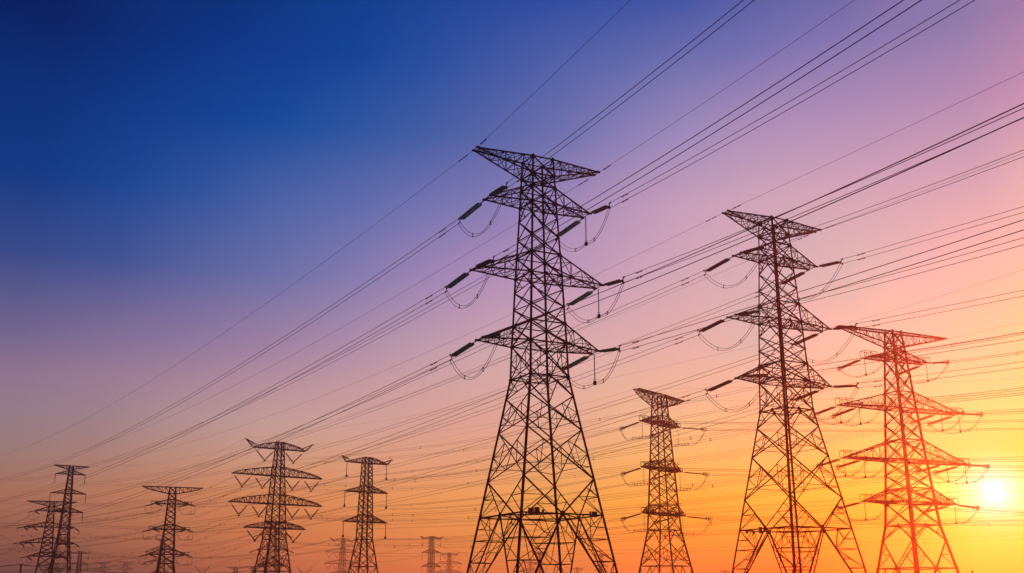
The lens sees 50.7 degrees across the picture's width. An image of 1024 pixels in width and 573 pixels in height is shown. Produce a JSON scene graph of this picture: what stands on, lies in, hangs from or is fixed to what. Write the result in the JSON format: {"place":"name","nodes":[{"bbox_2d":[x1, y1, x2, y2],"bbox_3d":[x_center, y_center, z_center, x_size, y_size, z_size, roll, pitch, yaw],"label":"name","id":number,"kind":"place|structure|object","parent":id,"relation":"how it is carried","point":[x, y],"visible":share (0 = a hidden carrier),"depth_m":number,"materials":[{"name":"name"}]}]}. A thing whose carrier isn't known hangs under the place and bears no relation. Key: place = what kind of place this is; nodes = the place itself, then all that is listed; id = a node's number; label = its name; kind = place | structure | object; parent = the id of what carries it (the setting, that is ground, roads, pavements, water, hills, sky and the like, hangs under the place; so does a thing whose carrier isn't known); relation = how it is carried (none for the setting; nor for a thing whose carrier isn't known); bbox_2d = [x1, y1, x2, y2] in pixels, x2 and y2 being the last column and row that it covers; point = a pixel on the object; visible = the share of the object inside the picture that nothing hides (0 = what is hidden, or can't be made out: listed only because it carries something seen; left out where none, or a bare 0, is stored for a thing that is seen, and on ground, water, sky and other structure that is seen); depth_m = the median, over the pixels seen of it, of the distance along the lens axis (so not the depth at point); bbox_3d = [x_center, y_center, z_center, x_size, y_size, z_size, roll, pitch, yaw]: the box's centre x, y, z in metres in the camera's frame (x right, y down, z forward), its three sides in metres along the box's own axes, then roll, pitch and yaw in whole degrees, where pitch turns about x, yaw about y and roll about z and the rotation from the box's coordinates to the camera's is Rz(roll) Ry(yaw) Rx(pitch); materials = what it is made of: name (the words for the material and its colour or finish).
{"place":"outdoors","nodes":[
{"label":"outdoors","id":0,"kind":"place"},
{"bbox_2d":[40,516,257,558],"bbox_3d":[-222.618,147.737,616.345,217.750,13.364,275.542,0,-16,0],"label":"conductor bundle","id":1,"kind":"object","parent":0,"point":[147,552],"visible":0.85,"depth_m":590.54,"materials":[{"name":"black metal"}]},
{"bbox_2d":[435,553,461,572],"bbox_3d":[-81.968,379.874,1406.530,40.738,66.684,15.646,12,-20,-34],"label":"lattice pylon","id":2,"kind":"object","parent":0,"point":[449,569],"visible":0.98,"depth_m":1410.27,"materials":[{"name":"metal"}]},
{"bbox_2d":[0,0,1023,572],"label":"sky","id":3,"kind":"structure","parent":0,"point":[169,169],"materials":[{"name":"multicoloured"}]},
{"bbox_2d":[520,561,538,572],"bbox_3d":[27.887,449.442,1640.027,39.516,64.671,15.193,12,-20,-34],"label":"lattice pylon","id":4,"kind":"object","parent":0,"point":[530,570],"visible":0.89,"depth_m":1646.23,"materials":[{"name":"metal"}]},
{"bbox_2d":[351,515,1018,540],"bbox_3d":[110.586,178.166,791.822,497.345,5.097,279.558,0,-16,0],"label":"conductor bundle","id":5,"kind":"object","parent":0,"point":[724,530],"visible":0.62,"depth_m":777.60,"materials":[{"name":"black metal"}]},
{"bbox_2d":[359,491,1015,529],"bbox_3d":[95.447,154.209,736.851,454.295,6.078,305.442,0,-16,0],"label":"conductor bundle","id":6,"kind":"object","parent":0,"point":[703,513],"visible":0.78,"depth_m":711.90,"materials":[{"name":"black metal"}]},
{"bbox_2d":[353,519,1021,542],"bbox_3d":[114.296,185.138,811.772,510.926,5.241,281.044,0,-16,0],"label":"conductor bundle","id":7,"kind":"object","parent":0,"point":[685,535],"visible":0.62,"depth_m":802.96,"materials":[{"name":"black metal"}]},
{"bbox_2d":[361,486,1023,525],"bbox_3d":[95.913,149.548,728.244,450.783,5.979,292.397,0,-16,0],"label":"conductor bundle","id":8,"kind":"object","parent":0,"point":[717,508],"visible":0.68,"depth_m":698.21,"materials":[{"name":"black metal"}]},
{"bbox_2d":[403,534,1015,553],"bbox_3d":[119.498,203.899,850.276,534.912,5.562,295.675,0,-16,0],"label":"conductor bundle","id":9,"kind":"object","parent":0,"point":[716,547],"visible":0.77,"depth_m":828.01,"materials":[{"name":"black metal"}]},
{"bbox_2d":[466,538,1021,555],"bbox_3d":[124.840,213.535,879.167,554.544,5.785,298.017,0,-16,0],"label":"conductor bundle","id":10,"kind":"object","parent":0,"point":[764,549],"visible":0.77,"depth_m":841.64,"materials":[{"name":"black metal"}]},
{"label":"ground","id":11,"kind":"structure","parent":0,"visible":0},
{"bbox_2d":[13,500,79,572],"bbox_3d":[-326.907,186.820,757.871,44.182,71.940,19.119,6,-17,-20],"label":"lattice pylon","id":12,"kind":"object","parent":11,"relation":"on","point":[44,532],"visible":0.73,"depth_m":759.97,"materials":[{"name":"metal"}]},
{"bbox_2d":[48,464,88,572],"bbox_3d":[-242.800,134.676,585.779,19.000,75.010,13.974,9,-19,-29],"label":"lattice pylon","id":13,"kind":"object","parent":11,"relation":"on","point":[69,507],"visible":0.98,"depth_m":588.46,"materials":[{"name":"metal"}]},
{"bbox_2d":[71,551,90,572],"bbox_3d":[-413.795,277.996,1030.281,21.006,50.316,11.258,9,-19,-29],"label":"lattice pylon","id":14,"kind":"object","parent":11,"relation":"on","point":[80,558],"visible":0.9,"depth_m":1034.07,"materials":[{"name":"metal"}]},
{"bbox_2d":[143,539,177,572],"bbox_3d":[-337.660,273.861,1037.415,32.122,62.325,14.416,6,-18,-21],"label":"lattice pylon","id":15,"kind":"object","parent":11,"relation":"on","point":[156,548],"visible":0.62,"depth_m":1040.29,"materials":[{"name":"metal"}]},
{"bbox_2d":[139,486,202,572],"bbox_3d":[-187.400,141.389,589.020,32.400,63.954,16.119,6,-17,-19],"label":"lattice pylon","id":16,"kind":"object","parent":11,"relation":"on","point":[164,529],"visible":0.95,"depth_m":591.59,"materials":[{"name":"metal"}]},
{"bbox_2d":[0,506,140,526],"bbox_3d":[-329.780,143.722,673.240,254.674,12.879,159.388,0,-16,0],"label":"conductor bundle","id":17,"kind":"object","parent":16,"relation":"attached to","point":[86,516],"visible":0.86,"depth_m":618.26,"materials":[{"name":"black metal"}]},
{"bbox_2d":[0,532,172,550],"bbox_3d":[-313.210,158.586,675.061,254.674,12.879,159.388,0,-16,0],"label":"conductor bundle","id":18,"kind":"object","parent":16,"relation":"attached to","point":[82,546],"visible":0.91,"depth_m":636.60,"materials":[{"name":"black metal"}]},
{"bbox_2d":[156,540,328,558],"bbox_3d":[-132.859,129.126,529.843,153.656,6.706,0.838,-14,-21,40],"label":"conductor bundle","id":19,"kind":"object","parent":16,"relation":"attached to","point":[246,554],"visible":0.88,"depth_m":526.01,"materials":[{"name":"black metal"}]},
{"bbox_2d":[171,507,344,532],"bbox_3d":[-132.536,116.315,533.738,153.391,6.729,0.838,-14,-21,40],"label":"conductor bundle","id":20,"kind":"object","parent":16,"relation":"attached to","point":[247,526],"visible":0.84,"depth_m":539.03,"materials":[{"name":"black metal"}]},
{"bbox_2d":[204,480,383,506],"bbox_3d":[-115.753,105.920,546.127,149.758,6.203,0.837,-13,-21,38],"label":"conductor bundle","id":21,"kind":"object","parent":16,"relation":"attached to","point":[303,497],"visible":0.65,"depth_m":530.08,"materials":[{"name":"black metal"}]},
{"bbox_2d":[251,523,293,572],"bbox_3d":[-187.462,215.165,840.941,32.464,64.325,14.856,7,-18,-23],"label":"lattice pylon","id":22,"kind":"object","parent":11,"relation":"on","point":[276,546],"visible":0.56,"depth_m":843.61,"materials":[{"name":"metal"}]},
{"bbox_2d":[228,438,322,572],"bbox_3d":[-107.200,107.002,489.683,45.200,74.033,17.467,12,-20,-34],"label":"lattice pylon","id":23,"kind":"object","parent":11,"relation":"on","point":[279,497],"visible":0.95,"depth_m":491.96,"materials":[{"name":"metal"}]},
{"bbox_2d":[38,488,260,538],"bbox_3d":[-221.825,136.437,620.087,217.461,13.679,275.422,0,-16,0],"label":"conductor bundle","id":24,"kind":"object","parent":23,"relation":"hanging from","point":[161,527],"visible":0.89,"depth_m":564.63,"materials":[{"name":"black metal"}]},
{"bbox_2d":[66,516,238,558],"bbox_3d":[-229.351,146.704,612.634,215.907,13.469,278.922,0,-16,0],"label":"conductor bundle","id":25,"kind":"object","parent":23,"relation":"hanging from","point":[153,547],"visible":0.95,"depth_m":550.21,"materials":[{"name":"black metal"}]},
{"bbox_2d":[46,461,262,519],"bbox_3d":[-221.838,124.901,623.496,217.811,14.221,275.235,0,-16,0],"label":"conductor bundle","id":26,"kind":"object","parent":23,"relation":"hanging from","point":[161,506],"visible":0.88,"depth_m":579.93,"materials":[{"name":"black metal"}]},
{"bbox_2d":[75,466,288,520],"bbox_3d":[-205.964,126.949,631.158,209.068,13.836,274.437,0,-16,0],"label":"conductor bundle","id":27,"kind":"object","parent":23,"relation":"hanging from","point":[173,512],"visible":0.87,"depth_m":624.96,"materials":[{"name":"black metal"}]},
{"bbox_2d":[240,465,816,517],"bbox_3d":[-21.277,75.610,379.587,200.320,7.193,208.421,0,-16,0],"label":"conductor bundle","id":28,"kind":"object","parent":23,"relation":"hanging from","point":[547,501],"visible":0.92,"depth_m":335.19,"materials":[{"name":"black metal"}]},
{"bbox_2d":[263,415,811,487],"bbox_3d":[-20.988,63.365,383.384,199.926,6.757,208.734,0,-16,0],"label":"conductor bundle","id":29,"kind":"object","parent":23,"relation":"attached to","point":[546,460],"visible":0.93,"depth_m":340.22,"materials":[{"name":"black metal"}]},
{"bbox_2d":[253,327,831,437],"bbox_3d":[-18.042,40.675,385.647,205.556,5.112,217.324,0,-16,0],"label":"earth wire","id":30,"kind":"object","parent":23,"relation":"attached to","point":[544,391],"visible":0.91,"depth_m":350.99,"materials":[{"name":"black metal"}]},
{"bbox_2d":[261,467,830,518],"bbox_3d":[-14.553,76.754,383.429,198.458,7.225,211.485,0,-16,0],"label":"conductor bundle","id":31,"kind":"object","parent":23,"relation":"attached to","point":[547,504],"visible":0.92,"depth_m":355.46,"materials":[{"name":"black metal"}]},
{"bbox_2d":[262,508,830,545],"bbox_3d":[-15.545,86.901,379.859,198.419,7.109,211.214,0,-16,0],"label":"conductor bundle","id":32,"kind":"object","parent":23,"relation":"attached to","point":[586,536],"visible":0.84,"depth_m":330.55,"materials":[{"name":"black metal"}]},
{"bbox_2d":[269,368,836,461],"bbox_3d":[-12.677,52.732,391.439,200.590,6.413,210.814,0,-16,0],"label":"conductor bundle","id":33,"kind":"object","parent":23,"relation":"attached to","point":[570,425],"visible":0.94,"depth_m":351.32,"materials":[{"name":"black metal"}]},
{"bbox_2d":[278,416,828,488],"bbox_3d":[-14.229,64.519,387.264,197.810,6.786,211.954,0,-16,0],"label":"conductor bundle","id":34,"kind":"object","parent":23,"relation":"attached to","point":[569,461],"visible":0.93,"depth_m":344.50,"materials":[{"name":"black metal"}]},
{"bbox_2d":[298,374,894,463],"bbox_3d":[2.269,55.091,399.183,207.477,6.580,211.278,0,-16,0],"label":"conductor bundle","id":35,"kind":"object","parent":23,"relation":"hanging from","point":[600,430],"visible":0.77,"depth_m":367.35,"materials":[{"name":"black metal"}]},
{"bbox_2d":[296,512,915,547],"bbox_3d":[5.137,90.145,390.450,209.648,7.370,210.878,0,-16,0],"label":"conductor bundle","id":36,"kind":"object","parent":23,"relation":"attached to","point":[621,539],"visible":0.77,"depth_m":358.99,"materials":[{"name":"black metal"}]},
{"bbox_2d":[304,473,915,520],"bbox_3d":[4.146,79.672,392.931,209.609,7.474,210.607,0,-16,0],"label":"conductor bundle","id":37,"kind":"object","parent":23,"relation":"hanging from","point":[631,505],"visible":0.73,"depth_m":349.41,"materials":[{"name":"black metal"}]},
{"bbox_2d":[320,424,907,490],"bbox_3d":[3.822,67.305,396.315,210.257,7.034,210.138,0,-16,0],"label":"conductor bundle","id":38,"kind":"object","parent":23,"relation":"hanging from","point":[621,466],"visible":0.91,"depth_m":365.92,"materials":[{"name":"black metal"}]},
{"bbox_2d":[326,472,933,521],"bbox_3d":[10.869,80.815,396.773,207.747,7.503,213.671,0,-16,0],"label":"conductor bundle","id":39,"kind":"object","parent":23,"relation":"hanging from","point":[616,509],"visible":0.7,"depth_m":368.00,"materials":[{"name":"black metal"}]},
{"bbox_2d":[355,423,927,491],"bbox_3d":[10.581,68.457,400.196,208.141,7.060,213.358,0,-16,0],"label":"conductor bundle","id":40,"kind":"object","parent":23,"relation":"attached to","point":[666,464],"visible":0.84,"depth_m":354.26,"materials":[{"name":"black metal"}]},
{"bbox_2d":[324,538,358,572],"bbox_3d":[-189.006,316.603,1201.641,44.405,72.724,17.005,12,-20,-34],"label":"lattice pylon","id":41,"kind":"object","parent":11,"relation":"on","point":[343,541],"visible":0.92,"depth_m":1206.48,"materials":[{"name":"metal"}]},
{"bbox_2d":[342,456,392,572],"bbox_3d":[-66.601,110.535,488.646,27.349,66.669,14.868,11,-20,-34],"label":"lattice pylon","id":42,"kind":"object","parent":11,"relation":"on","point":[368,495],"visible":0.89,"depth_m":490.72,"materials":[{"name":"metal"}]},
{"bbox_2d":[198,539,381,558],"bbox_3d":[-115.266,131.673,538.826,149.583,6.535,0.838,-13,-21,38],"label":"conductor bundle","id":43,"kind":"object","parent":42,"relation":"hanging from","point":[307,552],"visible":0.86,"depth_m":525.36,"materials":[{"name":"black metal"}]},
{"bbox_2d":[349,428,619,477],"bbox_3d":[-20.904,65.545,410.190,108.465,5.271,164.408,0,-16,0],"label":"conductor bundle","id":44,"kind":"object","parent":42,"relation":"attached to","point":[486,458],"visible":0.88,"depth_m":391.54,"materials":[{"name":"black metal"}]},
{"bbox_2d":[351,519,619,539],"bbox_3d":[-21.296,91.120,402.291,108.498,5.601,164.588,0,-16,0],"label":"conductor bundle","id":45,"kind":"object","parent":42,"relation":"hanging from","point":[498,533],"visible":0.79,"depth_m":375.88,"materials":[{"name":"black metal"}]},
{"bbox_2d":[384,474,620,506],"bbox_3d":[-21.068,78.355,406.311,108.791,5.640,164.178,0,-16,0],"label":"conductor bundle","id":46,"kind":"object","parent":42,"relation":"attached to","point":[506,493],"visible":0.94,"depth_m":376.77,"materials":[{"name":"black metal"}]},
{"bbox_2d":[386,435,648,480],"bbox_3d":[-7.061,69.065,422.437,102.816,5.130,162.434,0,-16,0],"label":"conductor bundle","id":47,"kind":"object","parent":42,"relation":"attached to","point":[520,464],"visible":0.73,"depth_m":400.93,"materials":[{"name":"black metal"}]},
{"bbox_2d":[392,522,653,541],"bbox_3d":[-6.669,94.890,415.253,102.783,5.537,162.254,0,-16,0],"label":"conductor bundle","id":48,"kind":"object","parent":42,"relation":"hanging from","point":[549,534],"visible":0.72,"depth_m":372.71,"materials":[{"name":"black metal"}]},
{"bbox_2d":[421,536,442,572],"bbox_3d":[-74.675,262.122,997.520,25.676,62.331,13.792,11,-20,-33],"label":"lattice pylon","id":49,"kind":"object","parent":11,"relation":"on","point":[432,558],"visible":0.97,"depth_m":1000.12,"materials":[{"name":"metal"}]},
{"bbox_2d":[445,146,624,572],"bbox_3d":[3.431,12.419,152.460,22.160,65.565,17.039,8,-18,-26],"label":"lattice pylon","id":50,"kind":"object","parent":11,"relation":"on","point":[530,339],"visible":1,"depth_m":153.77,"materials":[{"name":"metal"}]},
{"bbox_2d":[4,287,444,500],"bbox_3d":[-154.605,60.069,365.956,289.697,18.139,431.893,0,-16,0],"label":"conductor bundle","id":51,"kind":"object","parent":50,"relation":"attached to","point":[267,388],"visible":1,"depth_m":202.79,"materials":[{"name":"black metal"}]},
{"bbox_2d":[1,219,457,479],"bbox_3d":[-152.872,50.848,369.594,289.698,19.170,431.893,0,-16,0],"label":"conductor bundle","id":52,"kind":"object","parent":50,"relation":"attached to","point":[276,341],"visible":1,"depth_m":210.26,"materials":[{"name":"black metal"}]},
{"bbox_2d":[13,355,449,525],"bbox_3d":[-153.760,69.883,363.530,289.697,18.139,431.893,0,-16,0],"label":"conductor bundle","id":53,"kind":"object","parent":50,"relation":"attached to","point":[275,437],"visible":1,"depth_m":200.84,"materials":[{"name":"black metal"}]},
{"bbox_2d":[3,151,471,454],"bbox_3d":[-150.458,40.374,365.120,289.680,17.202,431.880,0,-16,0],"label":"earth wire","id":54,"kind":"object","parent":50,"relation":"attached to","point":[295,282],"visible":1,"depth_m":203.52,"materials":[{"name":"black metal"}]},
{"bbox_2d":[2,369,562,527],"bbox_3d":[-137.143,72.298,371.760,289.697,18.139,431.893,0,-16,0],"label":"conductor bundle","id":55,"kind":"object","parent":50,"relation":"attached to","point":[328,458],"visible":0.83,"depth_m":222.19,"materials":[{"name":"black metal"}]},
{"bbox_2d":[0,309,566,503],"bbox_3d":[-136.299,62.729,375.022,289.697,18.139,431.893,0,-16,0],"label":"conductor bundle","id":56,"kind":"object","parent":50,"relation":"attached to","point":[318,418],"visible":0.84,"depth_m":228.92,"materials":[{"name":"black metal"}]},
{"bbox_2d":[20,236,554,480],"bbox_3d":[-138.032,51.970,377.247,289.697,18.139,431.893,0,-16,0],"label":"conductor bundle","id":57,"kind":"object","parent":50,"relation":"attached to","point":[325,362],"visible":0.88,"depth_m":227.87,"materials":[{"name":"black metal"}]},
{"bbox_2d":[16,176,592,463],"bbox_3d":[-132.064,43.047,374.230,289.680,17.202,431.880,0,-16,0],"label":"earth wire","id":58,"kind":"object","parent":50,"relation":"attached to","point":[357,318],"visible":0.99,"depth_m":228.31,"materials":[{"name":"black metal"}]},
{"bbox_2d":[477,0,629,146],"bbox_3d":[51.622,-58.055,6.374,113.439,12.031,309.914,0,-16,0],"label":"earth wire","id":59,"kind":"object","parent":50,"relation":"attached to","point":[556,71],"visible":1,"depth_m":129.16,"materials":[{"name":"black metal"}]},
{"bbox_2d":[507,0,753,187],"bbox_3d":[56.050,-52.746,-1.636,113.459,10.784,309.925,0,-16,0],"label":"conductor bundle","id":60,"kind":"object","parent":50,"relation":"attached to","point":[633,87],"visible":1,"depth_m":111.08,"materials":[{"name":"black metal"}]},
{"bbox_2d":[494,0,921,261],"bbox_3d":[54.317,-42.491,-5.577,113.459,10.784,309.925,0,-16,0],"label":"conductor bundle","id":61,"kind":"object","parent":50,"relation":"attached to","point":[723,117],"visible":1,"depth_m":88.34,"materials":[{"name":"black metal"}]},
{"bbox_2d":[601,0,853,170],"bbox_3d":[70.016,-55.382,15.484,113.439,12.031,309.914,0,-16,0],"label":"earth wire","id":62,"kind":"object","parent":50,"relation":"attached to","point":[732,83],"visible":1,"depth_m":128.63,"materials":[{"name":"black metal"}]},
{"bbox_2d":[500,103,1023,336],"bbox_3d":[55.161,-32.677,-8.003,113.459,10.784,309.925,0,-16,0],"label":"conductor bundle","id":63,"kind":"object","parent":50,"relation":"attached to","point":[794,209],"visible":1,"depth_m":78.80,"materials":[{"name":"black metal"}]},
{"bbox_2d":[610,0,974,207],"bbox_3d":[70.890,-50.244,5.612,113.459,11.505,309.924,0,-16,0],"label":"conductor bundle","id":64,"kind":"object","parent":50,"relation":"attached to","point":[800,95],"visible":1,"depth_m":111.24,"materials":[{"name":"black metal"}]},
{"bbox_2d":[620,219,1023,350],"bbox_3d":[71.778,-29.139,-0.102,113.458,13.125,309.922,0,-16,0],"label":"conductor bundle","id":65,"kind":"object","parent":50,"relation":"attached to","point":[836,280],"visible":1,"depth_m":104.11,"materials":[{"name":"black metal"}]},
{"bbox_2d":[625,108,1023,281],"bbox_3d":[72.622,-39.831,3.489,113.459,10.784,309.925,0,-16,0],"label":"conductor bundle","id":66,"kind":"object","parent":50,"relation":"attached to","point":[826,195],"visible":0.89,"depth_m":107.53,"materials":[{"name":"black metal"}]},
{"bbox_2d":[532,552,547,572],"bbox_3d":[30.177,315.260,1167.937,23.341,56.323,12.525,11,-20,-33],"label":"lattice pylon","id":67,"kind":"object","parent":11,"relation":"on","point":[539,557],"visible":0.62,"depth_m":1172.15,"materials":[{"name":"metal"}]},
{"bbox_2d":[595,554,608,572],"bbox_3d":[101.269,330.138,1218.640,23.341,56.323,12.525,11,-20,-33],"label":"lattice pylon","id":68,"kind":"object","parent":11,"relation":"on","point":[601,556],"visible":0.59,"depth_m":1223.90,"materials":[{"name":"metal"}]},
{"bbox_2d":[619,388,711,572],"bbox_3d":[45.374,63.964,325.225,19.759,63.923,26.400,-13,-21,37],"label":"lattice pylon","id":69,"kind":"object","parent":11,"relation":"on","point":[671,424],"visible":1,"depth_m":326.04,"materials":[{"name":"metal"}]},
{"bbox_2d":[403,479,651,509],"bbox_3d":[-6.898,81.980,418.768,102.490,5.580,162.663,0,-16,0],"label":"conductor bundle","id":70,"kind":"object","parent":69,"relation":"attached to","point":[524,499],"visible":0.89,"depth_m":400.14,"materials":[{"name":"black metal"}]},
{"bbox_2d":[679,514,968,521],"bbox_3d":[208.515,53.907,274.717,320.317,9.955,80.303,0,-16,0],"label":"conductor bundle","id":71,"kind":"object","parent":69,"relation":"attached to","point":[812,518],"visible":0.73,"depth_m":303.04,"materials":[{"name":"black metal"}]},
{"bbox_2d":[676,420,1020,423],"bbox_3d":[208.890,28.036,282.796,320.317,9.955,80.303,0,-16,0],"label":"conductor bundle","id":72,"kind":"object","parent":69,"relation":"attached to","point":[854,422],"visible":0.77,"depth_m":309.67,"materials":[{"name":"black metal"}]},
{"bbox_2d":[680,468,1018,472],"bbox_3d":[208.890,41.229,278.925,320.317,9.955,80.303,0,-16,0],"label":"conductor bundle","id":73,"kind":"object","parent":69,"relation":"attached to","point":[854,472],"visible":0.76,"depth_m":305.00,"materials":[{"name":"black metal"}]},
{"bbox_2d":[711,518,999,525],"bbox_3d":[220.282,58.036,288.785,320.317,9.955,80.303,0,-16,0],"label":"conductor bundle","id":74,"kind":"object","parent":69,"relation":"attached to","point":[875,524],"visible":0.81,"depth_m":314.94,"materials":[{"name":"black metal"}]},
{"bbox_2d":[713,474,1006,477],"bbox_3d":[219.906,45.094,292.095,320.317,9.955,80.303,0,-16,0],"label":"conductor bundle","id":75,"kind":"object","parent":69,"relation":"attached to","point":[874,476],"visible":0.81,"depth_m":317.64,"materials":[{"name":"black metal"}]},
{"bbox_2d":[709,428,1023,431],"bbox_3d":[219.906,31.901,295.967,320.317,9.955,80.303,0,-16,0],"label":"conductor bundle","id":76,"kind":"object","parent":69,"relation":"attached to","point":[864,431],"visible":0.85,"depth_m":323.22,"materials":[{"name":"black metal"}]},
{"bbox_2d":[697,209,866,572],"bbox_3d":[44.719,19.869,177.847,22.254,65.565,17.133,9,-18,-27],"label":"lattice pylon","id":77,"kind":"object","parent":11,"relation":"on","point":[780,328],"visible":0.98,"depth_m":179.13,"materials":[{"name":"metal"}]},
{"bbox_2d":[48,390,703,528],"bbox_3d":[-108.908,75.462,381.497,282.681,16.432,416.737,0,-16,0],"label":"conductor bundle","id":78,"kind":"object","parent":77,"relation":"hanging from","point":[438,469],"visible":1,"depth_m":244.89,"materials":[{"name":"black metal"}]},
{"bbox_2d":[56,331,697,505],"bbox_3d":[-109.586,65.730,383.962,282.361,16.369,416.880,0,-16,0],"label":"conductor bundle","id":79,"kind":"object","parent":77,"relation":"hanging from","point":[448,421],"visible":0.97,"depth_m":243.84,"materials":[{"name":"black metal"}]},
{"bbox_2d":[56,271,703,484],"bbox_3d":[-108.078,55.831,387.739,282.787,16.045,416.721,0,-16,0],"label":"conductor bundle","id":80,"kind":"object","parent":77,"relation":"attached to","point":[444,380],"visible":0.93,"depth_m":251.47,"materials":[{"name":"black metal"}]},
{"bbox_2d":[73,215,717,464],"bbox_3d":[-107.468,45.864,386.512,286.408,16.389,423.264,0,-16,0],"label":"earth wire","id":81,"kind":"object","parent":77,"relation":"attached to","point":[471,332],"visible":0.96,"depth_m":245.18,"materials":[{"name":"black metal"}]},
{"bbox_2d":[86,285,773,485],"bbox_3d":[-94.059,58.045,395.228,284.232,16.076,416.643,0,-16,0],"label":"conductor bundle","id":82,"kind":"object","parent":77,"relation":"hanging from","point":[484,394],"visible":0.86,"depth_m":271.33,"materials":[{"name":"black metal"}]},
{"bbox_2d":[86,399,789,529],"bbox_3d":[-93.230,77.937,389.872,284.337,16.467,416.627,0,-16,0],"label":"conductor bundle","id":83,"kind":"object","parent":77,"relation":"hanging from","point":[506,474],"visible":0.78,"depth_m":253.12,"materials":[{"name":"black metal"}]},
{"bbox_2d":[88,344,790,507],"bbox_3d":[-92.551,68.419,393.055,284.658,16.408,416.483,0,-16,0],"label":"conductor bundle","id":84,"kind":"object","parent":77,"relation":"hanging from","point":[504,434],"visible":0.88,"depth_m":255.66,"materials":[{"name":"black metal"}]},
{"bbox_2d":[116,233,811,466],"bbox_3d":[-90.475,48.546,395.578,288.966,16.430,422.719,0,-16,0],"label":"earth wire","id":85,"kind":"object","parent":77,"relation":"attached to","point":[548,342],"visible":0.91,"depth_m":240.76,"materials":[{"name":"black metal"}]},
{"bbox_2d":[730,72,1022,209],"bbox_3d":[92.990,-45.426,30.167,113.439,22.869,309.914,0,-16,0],"label":"earth wire","id":86,"kind":"object","parent":77,"relation":"attached to","point":[876,141],"visible":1,"depth_m":145.70,"materials":[{"name":"black metal"}]},
{"bbox_2d":[762,237,1023,312],"bbox_3d":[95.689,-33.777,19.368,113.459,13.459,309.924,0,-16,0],"label":"conductor bundle","id":87,"kind":"object","parent":77,"relation":"attached to","point":[899,272],"visible":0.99,"depth_m":139.08,"materials":[{"name":"black metal"}]},
{"bbox_2d":[766,150,1023,248],"bbox_3d":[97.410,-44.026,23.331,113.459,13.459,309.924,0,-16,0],"label":"conductor bundle","id":88,"kind":"object","parent":77,"relation":"attached to","point":[896,197],"visible":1,"depth_m":143.76,"materials":[{"name":"black metal"}]},
{"bbox_2d":[771,332,1023,376],"bbox_3d":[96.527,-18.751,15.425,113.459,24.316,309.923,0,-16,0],"label":"conductor bundle","id":89,"kind":"object","parent":77,"relation":"attached to","point":[899,352],"visible":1,"depth_m":138.92,"materials":[{"name":"black metal"}]},
{"bbox_2d":[821,153,1022,229],"bbox_3d":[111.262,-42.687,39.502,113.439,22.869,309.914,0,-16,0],"label":"earth wire","id":90,"kind":"object","parent":77,"relation":"attached to","point":[919,192],"visible":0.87,"depth_m":167.31,"materials":[{"name":"black metal"}]},
{"bbox_2d":[843,206,1023,263],"bbox_3d":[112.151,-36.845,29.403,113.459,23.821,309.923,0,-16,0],"label":"conductor bundle","id":91,"kind":"object","parent":77,"relation":"attached to","point":[931,233],"visible":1,"depth_m":161.22,"materials":[{"name":"black metal"}]},
{"bbox_2d":[857,290,1022,327],"bbox_3d":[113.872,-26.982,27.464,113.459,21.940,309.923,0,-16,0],"label":"conductor bundle","id":92,"kind":"object","parent":77,"relation":"attached to","point":[938,307],"visible":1,"depth_m":161.33,"materials":[{"name":"black metal"}]},
{"bbox_2d":[861,361,1023,387],"bbox_3d":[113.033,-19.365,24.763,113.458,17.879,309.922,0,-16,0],"label":"conductor bundle","id":93,"kind":"object","parent":77,"relation":"attached to","point":[941,372],"visible":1,"depth_m":158.07,"materials":[{"name":"black metal"}]},
{"bbox_2d":[812,325,989,572],"bbox_3d":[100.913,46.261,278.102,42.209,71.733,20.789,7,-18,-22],"label":"lattice pylon","id":94,"kind":"object","parent":11,"relation":"on","point":[885,502],"visible":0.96,"depth_m":279.33,"materials":[{"name":"metal"}]},
{"bbox_2d":[865,387,1023,404],"bbox_3d":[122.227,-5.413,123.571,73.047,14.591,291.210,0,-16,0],"label":"conductor bundle","id":95,"kind":"object","parent":94,"relation":"attached to","point":[945,396],"visible":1,"depth_m":234.24,"materials":[{"name":"black metal"}]},
{"bbox_2d":[890,457,1014,461],"bbox_3d":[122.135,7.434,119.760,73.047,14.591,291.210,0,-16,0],"label":"conductor bundle","id":96,"kind":"object","parent":94,"relation":"attached to","point":[940,458],"visible":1,"depth_m":235.62,"materials":[{"name":"orange metal"}]},
{"bbox_2d":[882,392,1023,406],"bbox_3d":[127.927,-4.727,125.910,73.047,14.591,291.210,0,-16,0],"label":"conductor bundle","id":97,"kind":"object","parent":94,"relation":"attached to","point":[954,399],"visible":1,"depth_m":240.67,"materials":[{"name":"black metal"}]},
{"bbox_2d":[888,332,1023,355],"bbox_3d":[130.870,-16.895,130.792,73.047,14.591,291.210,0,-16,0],"label":"conductor bundle","id":98,"kind":"object","parent":94,"relation":"attached to","point":[954,344],"visible":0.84,"depth_m":247.30,"materials":[{"name":"black metal"}]},
{"bbox_2d":[890,503,1023,514],"bbox_3d":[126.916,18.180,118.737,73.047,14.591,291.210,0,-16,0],"label":"conductor bundle","id":99,"kind":"object","parent":94,"relation":"attached to","point":[952,508],"visible":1,"depth_m":236.56,"materials":[{"name":"orange metal"}]},
{"bbox_2d":[949,351,1023,362],"bbox_3d":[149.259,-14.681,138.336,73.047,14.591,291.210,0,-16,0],"label":"conductor bundle","id":100,"kind":"object","parent":94,"relation":"attached to","point":[990,357],"visible":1,"depth_m":263.70,"materials":[{"name":"black metal"}]},
{"bbox_3d":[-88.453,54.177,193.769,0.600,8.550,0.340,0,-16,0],"label":"utility pole","id":101,"kind":"object","parent":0,"visible":0},
{"bbox_2d":[27,565,256,572],"bbox_3d":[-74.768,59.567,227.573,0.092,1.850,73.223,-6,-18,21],"label":"cable","id":102,"kind":"object","parent":101,"relation":"attached to","point":[117,572],"visible":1,"depth_m":211.66,"materials":[{"name":"black metal"}]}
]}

